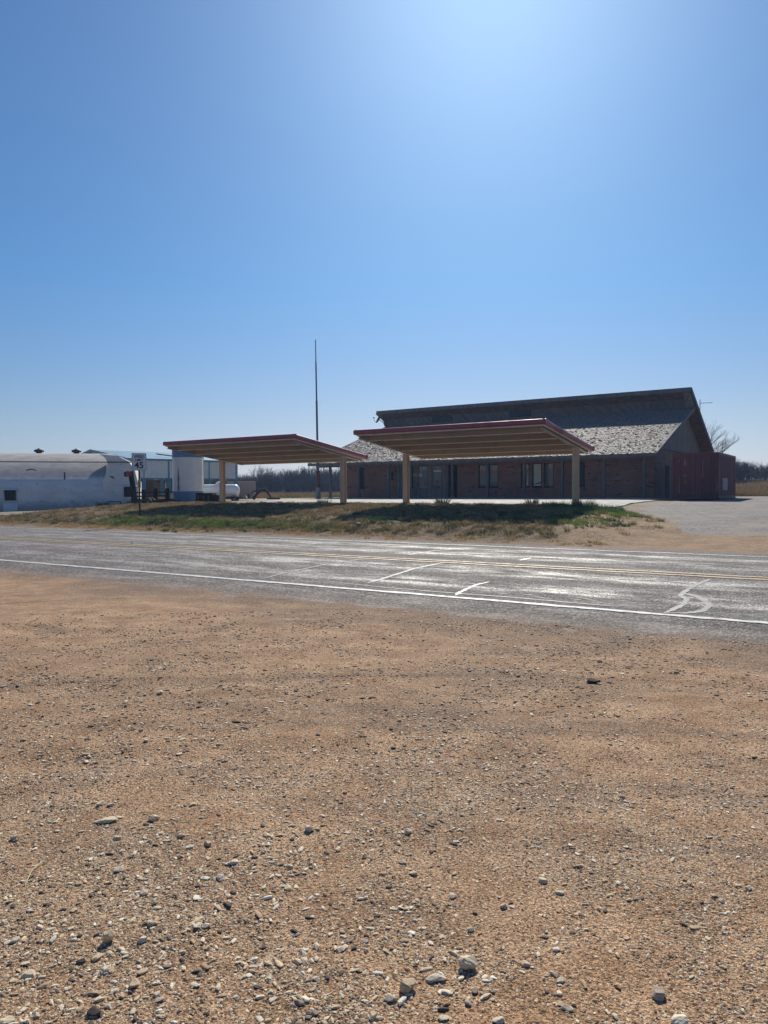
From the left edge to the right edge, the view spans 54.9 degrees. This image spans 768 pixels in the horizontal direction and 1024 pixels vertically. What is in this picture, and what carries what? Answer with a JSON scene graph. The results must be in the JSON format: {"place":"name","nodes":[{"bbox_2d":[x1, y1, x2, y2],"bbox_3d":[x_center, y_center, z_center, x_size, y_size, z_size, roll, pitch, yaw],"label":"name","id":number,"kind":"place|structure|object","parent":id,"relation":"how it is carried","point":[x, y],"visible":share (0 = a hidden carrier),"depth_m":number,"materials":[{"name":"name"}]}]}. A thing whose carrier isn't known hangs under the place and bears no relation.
{"place":"outdoors","nodes":[
{"label":"outdoors","id":0,"kind":"place"},
{"bbox_2d":[0,509,57,514],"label":"dirt drive","id":1,"kind":"structure","parent":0,"point":[10,512],"depth_m":47.38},
{"bbox_2d":[0,484,767,1023],"bbox_3d":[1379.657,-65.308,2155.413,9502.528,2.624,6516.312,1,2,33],"label":"ground","id":2,"kind":"structure","parent":0,"point":[74,600],"depth_m":3.78,"materials":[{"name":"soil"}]},
{"bbox_2d":[0,1015,15,1023],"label":"stone","id":3,"kind":"object","parent":2,"relation":"on","point":[7,1019],"visible":1,"depth_m":2.11,"materials":[{"name":"stone"}]},
{"bbox_2d":[10,835,18,841],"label":"stone","id":4,"kind":"object","parent":2,"relation":"on","point":[14,837],"visible":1,"depth_m":3.20,"materials":[{"name":"stone"}]},
{"bbox_2d":[9,936,19,943],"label":"stone","id":5,"kind":"object","parent":2,"relation":"on","point":[15,939],"visible":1,"depth_m":2.48,"materials":[{"name":"stone"}]},
{"bbox_2d":[21,969,35,979],"bbox_3d":[-1.113,1.448,2.317,0.043,0.018,0.034,0,10,-13],"label":"stone","id":6,"kind":"object","parent":2,"relation":"on","point":[29,973],"visible":1,"depth_m":2.31,"materials":[{"name":"stone"}]},
{"bbox_2d":[25,862,41,884],"bbox_3d":[-1.385,1.419,2.914,0.013,0.016,0.165,0,2,-5],"label":"straw stalk","id":7,"kind":"object","parent":2,"relation":"on","point":[30,873],"visible":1,"depth_m":2.90,"materials":[{"name":"beige plant"}]},
{"bbox_2d":[0,448,141,510],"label":"whitewashed barn","id":8,"kind":"structure","parent":2,"relation":"on","point":[38,479],"depth_m":51.18,"materials":[{"name":"metal"}]},
{"bbox_2d":[2,488,17,501],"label":"window","id":9,"kind":"structure","parent":8,"relation":"in","point":[9,494],"depth_m":49.78,"materials":[{"name":"black glass"}]},
{"bbox_2d":[122,485,136,497],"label":"window","id":10,"kind":"structure","parent":8,"relation":"in","point":[126,488],"depth_m":51.48,"materials":[{"name":"white glass"}]},
{"bbox_2d":[77,957,85,961],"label":"stone","id":11,"kind":"object","parent":2,"relation":"on","point":[81,959],"visible":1,"depth_m":2.38,"materials":[{"name":"stone"}]},
{"bbox_2d":[86,1007,100,1015],"bbox_3d":[-0.835,1.446,2.138,0.047,0.024,0.030,-8,8,10],"label":"earth clod","id":12,"kind":"object","parent":2,"relation":"on","point":[91,1011],"visible":1,"depth_m":2.13,"materials":[{"name":"stone"}]},
{"bbox_2d":[91,953,103,960],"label":"stone","id":13,"kind":"object","parent":2,"relation":"on","point":[96,957],"visible":1,"depth_m":2.39,"materials":[{"name":"stone"}]},
{"bbox_2d":[96,800,104,805],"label":"stone","id":14,"kind":"object","parent":2,"relation":"on","point":[101,803],"visible":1,"depth_m":3.56,"materials":[{"name":"stone"}]},
{"bbox_2d":[96,501,111,505],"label":"weed plant","id":15,"kind":"object","parent":2,"relation":"on","point":[99,504],"visible":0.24,"depth_m":50.66,"materials":[{"name":"green plant"}]},
{"bbox_2d":[92,816,117,823],"bbox_3d":[-1.274,1.408,3.381,0.116,0.021,0.044,-1,2,-8],"label":"stone","id":16,"kind":"object","parent":2,"relation":"on","point":[109,819],"visible":1,"depth_m":3.37,"materials":[{"name":"stone"}]},
{"bbox_2d":[101,965,110,974],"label":"stone","id":17,"kind":"object","parent":2,"relation":"on","point":[105,969],"visible":1,"depth_m":2.33,"materials":[{"name":"stone"}]},
{"bbox_2d":[102,929,114,942],"bbox_3d":[-0.923,1.423,2.481,0.043,0.041,0.034,-8,1,-24],"label":"stone","id":18,"kind":"object","parent":2,"relation":"on","point":[108,935],"visible":1,"depth_m":2.47,"materials":[{"name":"stone"}]},
{"bbox_2d":[113,835,121,840],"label":"stone","id":19,"kind":"object","parent":2,"relation":"on","point":[117,837],"visible":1,"depth_m":3.20,"materials":[{"name":"stone"}]},
{"bbox_2d":[114,866,124,871],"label":"stone","id":20,"kind":"object","parent":2,"relation":"on","point":[119,869],"visible":1,"depth_m":2.94,"materials":[{"name":"stone"}]},
{"bbox_2d":[124,471,137,503],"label":"leaning post","id":21,"kind":"object","parent":2,"relation":"on","point":[130,474],"visible":0.96,"depth_m":45.52,"materials":[{"name":"metal"}]},
{"bbox_2d":[130,978,139,987],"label":"stone","id":22,"kind":"object","parent":2,"relation":"on","point":[135,982],"visible":1,"depth_m":2.25,"materials":[{"name":"stone"}]},
{"bbox_2d":[132,453,146,514],"bbox_3d":[-11.107,-1.013,33.606,0.640,3.310,0.062,-1,2,-24],"label":"speed sign","id":23,"kind":"object","parent":2,"relation":"on","point":[138,462],"visible":1,"depth_m":33.57,"materials":[{"name":"metal"}]},
{"bbox_2d":[137,936,147,943],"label":"stone","id":24,"kind":"object","parent":2,"relation":"on","point":[142,939],"visible":1,"depth_m":2.47,"materials":[{"name":"stone"}]},
{"bbox_2d":[139,889,147,895],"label":"stone","id":25,"kind":"object","parent":2,"relation":"on","point":[143,892],"visible":1,"depth_m":2.76,"materials":[{"name":"stone"}]},
{"bbox_2d":[131,488,172,503],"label":"rail fence","id":26,"kind":"object","parent":2,"relation":"on","point":[155,496],"visible":0.44,"depth_m":50.56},
{"bbox_2d":[147,921,157,926],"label":"stone","id":27,"kind":"object","parent":2,"relation":"on","point":[152,923],"visible":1,"depth_m":2.55,"materials":[{"name":"stone"}]},
{"bbox_2d":[126,498,179,502],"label":"flatbed trailer","id":28,"kind":"object","parent":2,"relation":"on","point":[151,500],"visible":0.67,"depth_m":48.88,"materials":[{"name":"metal"}]},
{"bbox_2d":[148,815,159,821],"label":"stone","id":29,"kind":"object","parent":2,"relation":"on","point":[152,818],"visible":1,"depth_m":3.38,"materials":[{"name":"stone"}]},
{"bbox_2d":[146,480,165,497],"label":"rusty bin","id":30,"kind":"object","parent":2,"relation":"on","point":[151,485],"visible":0.5,"depth_m":79.97,"materials":[{"name":"metal"}]},
{"bbox_2d":[155,997,163,1001],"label":"stone","id":31,"kind":"object","parent":2,"relation":"on","point":[159,999],"visible":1,"depth_m":2.19,"materials":[{"name":"stone"}]},
{"bbox_2d":[81,449,237,498],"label":"open shed","id":32,"kind":"structure","parent":2,"relation":"on","point":[159,465],"depth_m":66.07,"materials":[{"name":"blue metal"}]},
{"bbox_2d":[172,450,203,501],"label":"water tank","id":33,"kind":"object","parent":2,"relation":"on","point":[187,477],"visible":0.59,"depth_m":50.26,"materials":[{"name":"white plastic"}]},
{"bbox_2d":[194,923,200,927],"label":"stone","id":34,"kind":"object","parent":2,"relation":"on","point":[197,925],"visible":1,"depth_m":2.53,"materials":[{"name":"stone"}]},
{"bbox_2d":[202,923,210,927],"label":"stone","id":35,"kind":"object","parent":2,"relation":"on","point":[205,925],"visible":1,"depth_m":2.54,"materials":[{"name":"stone"}]},
{"bbox_2d":[196,493,219,501],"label":"wooden bin","id":36,"kind":"object","parent":2,"relation":"on","point":[208,497],"visible":0.61,"depth_m":46.00,"materials":[{"name":"wood"}]},
{"bbox_2d":[204,840,211,846],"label":"stone","id":37,"kind":"object","parent":2,"relation":"on","point":[207,843],"visible":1,"depth_m":3.13,"materials":[{"name":"stone"}]},
{"bbox_2d":[216,874,223,881],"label":"stone","id":38,"kind":"object","parent":2,"relation":"on","point":[220,877],"visible":1,"depth_m":2.85,"materials":[{"name":"stone"}]},
{"bbox_2d":[204,482,241,500],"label":"propane tank","id":39,"kind":"object","parent":2,"relation":"on","point":[232,491],"visible":0.57,"depth_m":54.08,"materials":[{"name":"metal"}]},
{"bbox_2d":[228,859,238,864],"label":"stone","id":40,"kind":"object","parent":2,"relation":"on","point":[233,861],"visible":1,"depth_m":2.96,"materials":[{"name":"stone"}]},
{"bbox_2d":[227,481,255,498],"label":"storage box","id":41,"kind":"object","parent":2,"relation":"on","point":[245,487],"visible":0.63,"depth_m":72.66,"materials":[{"name":"beige paint"}]},
{"bbox_2d":[241,484,247,496],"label":"door panel","id":42,"kind":"structure","parent":41,"relation":"in","point":[244,487],"depth_m":72.59,"materials":[{"name":"grey metal"}]},
{"bbox_2d":[163,434,367,503],"bbox_3d":[-6.345,-2.082,39.603,9.170,3.406,6.072,1,2,33],"label":"steel canopy","id":43,"kind":"object","parent":2,"relation":"on","point":[277,449],"visible":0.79,"depth_m":38.78,"materials":[{"name":"beige metal"}]},
{"bbox_2d":[251,487,279,499],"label":"dead stump","id":44,"kind":"object","parent":2,"relation":"on","point":[258,491],"visible":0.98,"depth_m":61.92,"materials":[{"name":"brown wood"}]},
{"bbox_2d":[284,884,290,890],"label":"stone","id":45,"kind":"object","parent":2,"relation":"on","point":[287,887],"visible":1,"depth_m":2.80,"materials":[{"name":"stone"}]},
{"bbox_2d":[299,948,308,952],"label":"stone","id":46,"kind":"object","parent":2,"relation":"on","point":[304,949],"visible":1,"depth_m":2.43,"materials":[{"name":"stone"}]},
{"bbox_2d":[300,957,307,964],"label":"stone","id":47,"kind":"object","parent":2,"relation":"on","point":[304,960],"visible":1,"depth_m":2.37,"materials":[{"name":"stone"}]},
{"bbox_2d":[305,824,312,831],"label":"stone","id":48,"kind":"object","parent":2,"relation":"on","point":[308,828],"visible":1,"depth_m":3.25,"materials":[{"name":"stone"}]},
{"bbox_2d":[313,942,319,949],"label":"stone","id":49,"kind":"object","parent":2,"relation":"on","point":[316,945],"visible":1,"depth_m":2.45,"materials":[{"name":"stone"}]},
{"bbox_2d":[315,340,320,498],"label":"flagpole","id":50,"kind":"object","parent":2,"relation":"on","point":[318,493],"visible":0.84,"depth_m":54.80,"materials":[{"name":"metal"}]},
{"bbox_2d":[315,498,330,502],"bbox_3d":[-3.153,-0.576,38.509,0.928,0.368,0.968,1,2,33],"label":"weed plant","id":51,"kind":"object","parent":2,"relation":"on","point":[322,501],"visible":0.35,"depth_m":38.38,"materials":[{"name":"green plant"}]},
{"bbox_2d":[0,500,670,546],"bbox_3d":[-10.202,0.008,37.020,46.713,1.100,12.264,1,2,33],"label":"grass","id":52,"kind":"structure","parent":2,"relation":"on","point":[377,507],"depth_m":29.48,"materials":[{"name":"green plant"}]},
{"bbox_2d":[336,946,343,953],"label":"stone","id":53,"kind":"object","parent":2,"relation":"on","point":[339,949],"visible":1,"depth_m":2.42,"materials":[{"name":"stone"}]},
{"bbox_2d":[369,1011,377,1020],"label":"stone","id":54,"kind":"object","parent":2,"relation":"on","point":[373,1015],"visible":1,"depth_m":2.12,"materials":[{"name":"stone"}]},
{"bbox_2d":[383,994,396,1001],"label":"stone","id":55,"kind":"object","parent":2,"relation":"on","point":[390,998],"visible":1,"depth_m":2.20,"materials":[{"name":"stone"}]},
{"bbox_2d":[399,978,416,993],"bbox_3d":[0.072,1.443,2.252,0.044,0.046,0.054,1,2,35],"label":"stone","id":56,"kind":"object","parent":2,"relation":"on","point":[407,985],"visible":0.98,"depth_m":2.24,"materials":[{"name":"stone"}]},
{"bbox_2d":[404,828,411,834],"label":"stone","id":57,"kind":"object","parent":2,"relation":"on","point":[407,831],"visible":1,"depth_m":3.23,"materials":[{"name":"stone"}]},
{"bbox_2d":[425,973,446,981],"bbox_3d":[0.162,1.448,2.297,0.067,0.021,0.031,-7,-6,0],"label":"stone","id":58,"kind":"object","parent":2,"relation":"on","point":[435,977],"visible":1,"depth_m":2.29,"materials":[{"name":"stone"}]},
{"bbox_2d":[433,497,452,503],"bbox_3d":[2.813,-0.564,35.496,0.976,0.411,1.009,1,2,33],"label":"weed plant","id":59,"kind":"object","parent":2,"relation":"on","point":[438,501],"visible":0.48,"depth_m":35.42,"materials":[{"name":"green plant"}]},
{"bbox_2d":[438,1015,448,1020],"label":"stone","id":60,"kind":"object","parent":2,"relation":"on","point":[442,1017],"visible":1,"depth_m":2.12,"materials":[{"name":"stone"}]},
{"bbox_2d":[450,893,457,898],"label":"stone","id":61,"kind":"object","parent":2,"relation":"on","point":[452,895],"visible":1,"depth_m":2.74,"materials":[{"name":"stone"}]},
{"bbox_2d":[146,459,767,493],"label":"brush","id":62,"kind":"object","parent":2,"relation":"on","point":[291,482],"visible":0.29,"depth_m":119.36,"materials":[{"name":"plant"}]},
{"bbox_2d":[146,479,767,498],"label":"dry grass","id":63,"kind":"structure","parent":2,"relation":"on","point":[757,487],"depth_m":77.35,"materials":[{"name":"beige plant"}]},
{"bbox_2d":[458,955,477,969],"bbox_3d":[0.266,1.433,2.350,0.065,0.041,0.049,0,-6,16],"label":"stone","id":64,"kind":"object","parent":2,"relation":"on","point":[466,962],"visible":1,"depth_m":2.34,"materials":[{"name":"stone"}]},
{"bbox_2d":[465,999,471,1005],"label":"stone","id":65,"kind":"object","parent":2,"relation":"on","point":[467,1002],"visible":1,"depth_m":2.18,"materials":[{"name":"stone"}]},
{"bbox_2d":[467,927,473,932],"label":"stone","id":66,"kind":"object","parent":2,"relation":"on","point":[470,929],"visible":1,"depth_m":2.54,"materials":[{"name":"stone"}]},
{"bbox_2d":[353,418,594,503],"bbox_3d":[4.009,-1.969,32.882,8.920,3.376,6.072,1,2,33],"label":"steel canopy","id":67,"kind":"object","parent":2,"relation":"on","point":[542,436],"visible":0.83,"depth_m":32.05,"materials":[{"name":"beige metal"}]},
{"bbox_2d":[492,1016,504,1023],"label":"stone","id":68,"kind":"object","parent":2,"relation":"on","point":[499,1020],"visible":1,"depth_m":2.11,"materials":[{"name":"stone"}]},
{"bbox_2d":[500,903,507,908],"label":"stone","id":69,"kind":"object","parent":2,"relation":"on","point":[503,906],"visible":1,"depth_m":2.68,"materials":[{"name":"stone"}]},
{"bbox_2d":[308,387,713,498],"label":"brick building","id":70,"kind":"structure","parent":2,"relation":"on","point":[636,439],"depth_m":52.51,"materials":[{"name":"brown brick"}]},
{"bbox_2d":[360,468,364,488],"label":"window","id":71,"kind":"structure","parent":70,"relation":"in","point":[362,469],"depth_m":57.01,"materials":[{"name":"blue"}]},
{"bbox_2d":[410,466,414,497],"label":"door","id":72,"kind":"structure","parent":70,"relation":"in","point":[412,468],"depth_m":54.60,"materials":[{"name":"blue wood"}]},
{"bbox_2d":[417,465,428,497],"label":"door","id":73,"kind":"structure","parent":70,"relation":"in","point":[423,471],"depth_m":54.10,"materials":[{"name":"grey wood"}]},
{"bbox_2d":[431,465,442,497],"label":"door","id":74,"kind":"structure","parent":70,"relation":"in","point":[436,470],"depth_m":53.46,"materials":[{"name":"grey wood"}]},
{"bbox_2d":[432,415,451,421],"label":"clerestory window","id":75,"kind":"structure","parent":70,"relation":"in","point":[436,418],"depth_m":63.74,"materials":[{"name":"blue"}]},
{"bbox_2d":[449,465,456,497],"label":"recessed door","id":76,"kind":"structure","parent":70,"relation":"in","point":[455,466],"depth_m":53.44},
{"bbox_2d":[478,465,485,487],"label":"window","id":77,"kind":"structure","parent":70,"relation":"in","point":[481,468],"depth_m":51.53,"materials":[{"name":"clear glass"}]},
{"bbox_2d":[489,464,498,487],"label":"window","id":78,"kind":"structure","parent":70,"relation":"in","point":[493,468],"depth_m":51.05,"materials":[{"name":"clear glass"}]},
{"bbox_2d":[509,410,530,417],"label":"clerestory window","id":79,"kind":"structure","parent":70,"relation":"in","point":[523,413],"depth_m":59.83,"materials":[{"name":"blue"}]},
{"bbox_2d":[520,463,528,487],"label":"window","id":80,"kind":"structure","parent":70,"relation":"in","point":[527,465],"depth_m":49.75,"materials":[{"name":"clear glass"}]},
{"bbox_2d":[532,463,541,487],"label":"window","id":81,"kind":"structure","parent":70,"relation":"in","point":[536,467],"depth_m":49.34,"materials":[{"name":"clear glass"}]},
{"bbox_2d":[543,463,553,487],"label":"window","id":82,"kind":"structure","parent":70,"relation":"in","point":[548,467],"depth_m":48.89,"materials":[{"name":"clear glass"}]},
{"bbox_2d":[579,462,584,486],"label":"window","id":83,"kind":"structure","parent":70,"relation":"in","point":[582,464],"depth_m":47.68,"materials":[{"name":"blue"}]},
{"bbox_2d":[665,466,668,497],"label":"side door","id":84,"kind":"structure","parent":70,"relation":"in","point":[667,467],"depth_m":48.05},
{"bbox_2d":[520,960,529,966],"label":"stone","id":85,"kind":"object","parent":2,"relation":"on","point":[524,963],"visible":1,"depth_m":2.35,"materials":[{"name":"stone"}]},
{"bbox_2d":[525,498,539,503],"bbox_3d":[6.584,-0.503,32.957,0.838,0.354,0.793,1,2,33],"label":"weed plant","id":86,"kind":"object","parent":2,"relation":"on","point":[534,501],"visible":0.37,"depth_m":32.79,"materials":[{"name":"green plant"}]},
{"bbox_2d":[538,877,547,883],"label":"stone","id":87,"kind":"object","parent":2,"relation":"on","point":[542,880],"visible":1,"depth_m":2.86,"materials":[{"name":"stone"}]},
{"bbox_2d":[550,970,557,977],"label":"stone","id":88,"kind":"object","parent":2,"relation":"on","point":[553,973],"visible":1,"depth_m":2.31,"materials":[{"name":"stone"}]},
{"bbox_2d":[556,977,564,982],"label":"stone","id":89,"kind":"object","parent":2,"relation":"on","point":[560,979],"visible":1,"depth_m":2.28,"materials":[{"name":"stone"}]},
{"bbox_2d":[561,1004,573,1011],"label":"stone","id":90,"kind":"object","parent":2,"relation":"on","point":[567,1007],"visible":1,"depth_m":2.15,"materials":[{"name":"stone"}]},
{"bbox_2d":[575,498,596,507],"bbox_3d":[8.395,-0.373,30.821,1.066,0.513,1.044,-1,2,-33],"label":"weed plant","id":91,"kind":"object","parent":2,"relation":"on","point":[588,500],"visible":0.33,"depth_m":30.66,"materials":[{"name":"green plant"}]},
{"bbox_2d":[586,678,600,682],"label":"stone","id":92,"kind":"object","parent":2,"relation":"on","point":[590,680],"visible":1,"depth_m":5.76,"materials":[{"name":"stone"}]},
{"bbox_2d":[652,985,665,1001],"bbox_3d":[0.818,1.438,2.208,0.042,0.032,0.055,1,2,28],"label":"stone","id":93,"kind":"object","parent":2,"relation":"on","point":[658,993],"visible":1,"depth_m":2.19,"materials":[{"name":"stone"}]},
{"bbox_2d":[671,1014,688,1023],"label":"stone","id":94,"kind":"object","parent":2,"relation":"on","point":[679,1019],"visible":1,"depth_m":2.09,"materials":[{"name":"stone"}]},
{"bbox_2d":[705,423,740,459],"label":"bare tree","id":95,"kind":"object","parent":2,"relation":"on","point":[722,450],"visible":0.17,"depth_m":77.54,"materials":[{"name":"grey plant"}]},
{"bbox_2d":[0,526,767,644],"bbox_3d":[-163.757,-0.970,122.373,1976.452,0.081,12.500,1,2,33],"label":"road","id":96,"kind":"structure","parent":0,"point":[731,598],"depth_m":13.21,"materials":[{"name":"grey asphalt"}]},
{"bbox_2d":[0,527,767,623],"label":"white edge lines","id":97,"kind":"object","parent":96,"relation":"on","point":[766,622],"visible":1,"depth_m":11.21,"materials":[{"name":"paint"}]},
{"bbox_2d":[0,537,767,579],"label":"yellow centre lines","id":98,"kind":"object","parent":96,"relation":"on","point":[427,561],"visible":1,"depth_m":15.21,"materials":[{"name":"paint"}]},
{"bbox_2d":[47,534,750,615],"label":"crack seals","id":99,"kind":"object","parent":96,"relation":"on","point":[707,603],"visible":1,"depth_m":10.78,"materials":[{"name":"grey asphalt"}]},
{"bbox_2d":[0,0,767,479],"label":"sky","id":100,"kind":"structure","parent":0,"point":[459,202],"materials":[{"name":"blue"}]},
{"bbox_2d":[237,499,664,506],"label":"concrete apron","id":101,"kind":"object","parent":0,"point":[610,502],"visible":0.75,"depth_m":41.42,"materials":[{"name":"grey concrete"}]},
{"bbox_2d":[635,496,767,535],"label":"parking lot","id":102,"kind":"structure","parent":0,"point":[742,515],"depth_m":28.82,"materials":[{"name":"concrete"}]},
{"bbox_2d":[672,452,735,498],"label":"shipping container","id":103,"kind":"object","parent":102,"relation":"on","point":[709,475],"visible":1,"depth_m":40.98,"materials":[{"name":"metal"}]},
{"bbox_2d":[675,455,694,496],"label":"container door","id":104,"kind":"structure","parent":103,"relation":"in","point":[688,488],"depth_m":41.12,"materials":[{"name":"metal"}]},
{"bbox_2d":[696,454,716,495],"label":"container door","id":105,"kind":"structure","parent":103,"relation":"in","point":[707,485],"depth_m":40.51,"materials":[{"name":"red metal"}]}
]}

